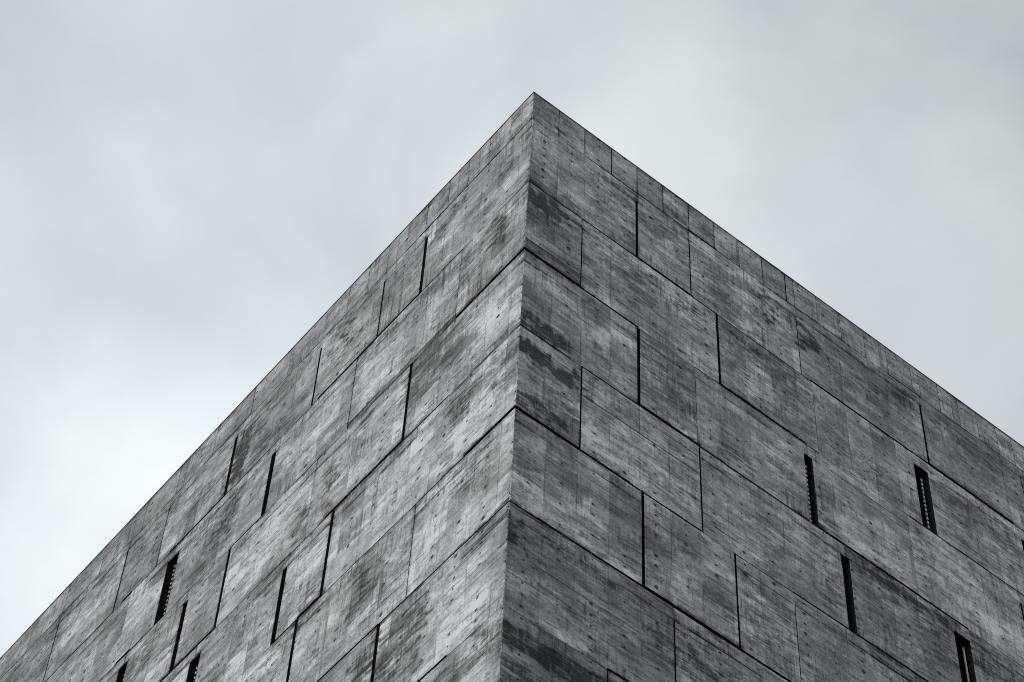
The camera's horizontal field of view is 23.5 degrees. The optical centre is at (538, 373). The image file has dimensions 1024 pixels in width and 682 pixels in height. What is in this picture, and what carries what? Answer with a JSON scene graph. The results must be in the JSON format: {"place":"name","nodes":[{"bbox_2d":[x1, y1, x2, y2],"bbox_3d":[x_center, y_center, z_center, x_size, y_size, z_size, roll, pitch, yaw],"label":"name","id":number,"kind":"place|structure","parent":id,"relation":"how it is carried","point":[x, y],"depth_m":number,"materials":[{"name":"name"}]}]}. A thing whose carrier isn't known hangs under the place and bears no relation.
{"place":"outdoors","nodes":[
{"label":"outdoors","id":0,"kind":"place"},
{"bbox_2d":[0,92,1023,681],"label":"concrete building","id":1,"kind":"structure","parent":0,"point":[544,390],"depth_m":29.73,"materials":[{"name":"concrete"}]},
{"bbox_2d":[116,663,126,681],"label":"window","id":2,"kind":"structure","parent":1,"relation":"in","point":[121,673],"depth_m":32.90,"materials":[{"name":"black glass"}]},
{"bbox_2d":[154,552,178,624],"bbox_3d":[-4.940,2.929,33.248,0.170,1.296,0.291,34,-60,-21],"label":"window","id":3,"kind":"structure","parent":1,"relation":"in","point":[163,602],"depth_m":33.40,"materials":[{"name":"black glass"}]},
{"bbox_2d":[168,601,187,674],"bbox_3d":[-4.555,3.418,31.689,0.170,1.339,0.116,34,-60,-21],"label":"window","id":4,"kind":"structure","parent":1,"relation":"in","point":[172,668],"depth_m":31.71,"materials":[{"name":"black glass"}]},
{"bbox_2d":[186,653,200,681],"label":"window","id":5,"kind":"structure","parent":1,"relation":"in","point":[193,667],"depth_m":30.63,"materials":[{"name":"black glass"}]},
{"bbox_2d":[261,451,276,516],"bbox_3d":[-3.443,1.470,32.128,0.170,1.296,0.113,34,-60,-21],"label":"window","id":6,"kind":"structure","parent":1,"relation":"in","point":[263,512],"depth_m":32.16,"materials":[{"name":"black glass"}]},
{"bbox_2d":[270,567,286,645],"bbox_3d":[-3.007,2.786,29.242,0.170,1.341,0.104,34,-60,-21],"label":"window","id":7,"kind":"structure","parent":1,"relation":"in","point":[273,640],"depth_m":29.26,"materials":[{"name":"black glass"}]},
{"bbox_2d":[804,454,818,527],"bbox_3d":[3.257,1.463,29.985,0.147,1.339,0.170,34,-60,-21],"label":"window","id":8,"kind":"structure","parent":1,"relation":"in","point":[811,493],"depth_m":30.04,"materials":[{"name":"black glass"}]},
{"bbox_2d":[840,554,857,635],"bbox_3d":[3.576,2.627,28.895,0.147,1.341,0.170,34,-60,-21],"label":"window","id":9,"kind":"structure","parent":1,"relation":"in","point":[851,618],"depth_m":28.95,"materials":[{"name":"black glass"}]},
{"bbox_2d":[913,463,937,535],"bbox_3d":[4.957,1.673,31.983,0.266,1.296,0.170,34,-60,-21],"label":"window","id":10,"kind":"structure","parent":1,"relation":"in","point":[922,480],"depth_m":32.13,"materials":[{"name":"black glass"}]},
{"bbox_2d":[954,632,975,681],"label":"window","id":11,"kind":"structure","parent":1,"relation":"in","point":[963,647],"depth_m":29.96,"materials":[{"name":"black glass"}]},
{"bbox_2d":[0,0,1023,657],"label":"sky","id":12,"kind":"structure","parent":0,"point":[188,187],"materials":[{"name":"grey"}]}
]}

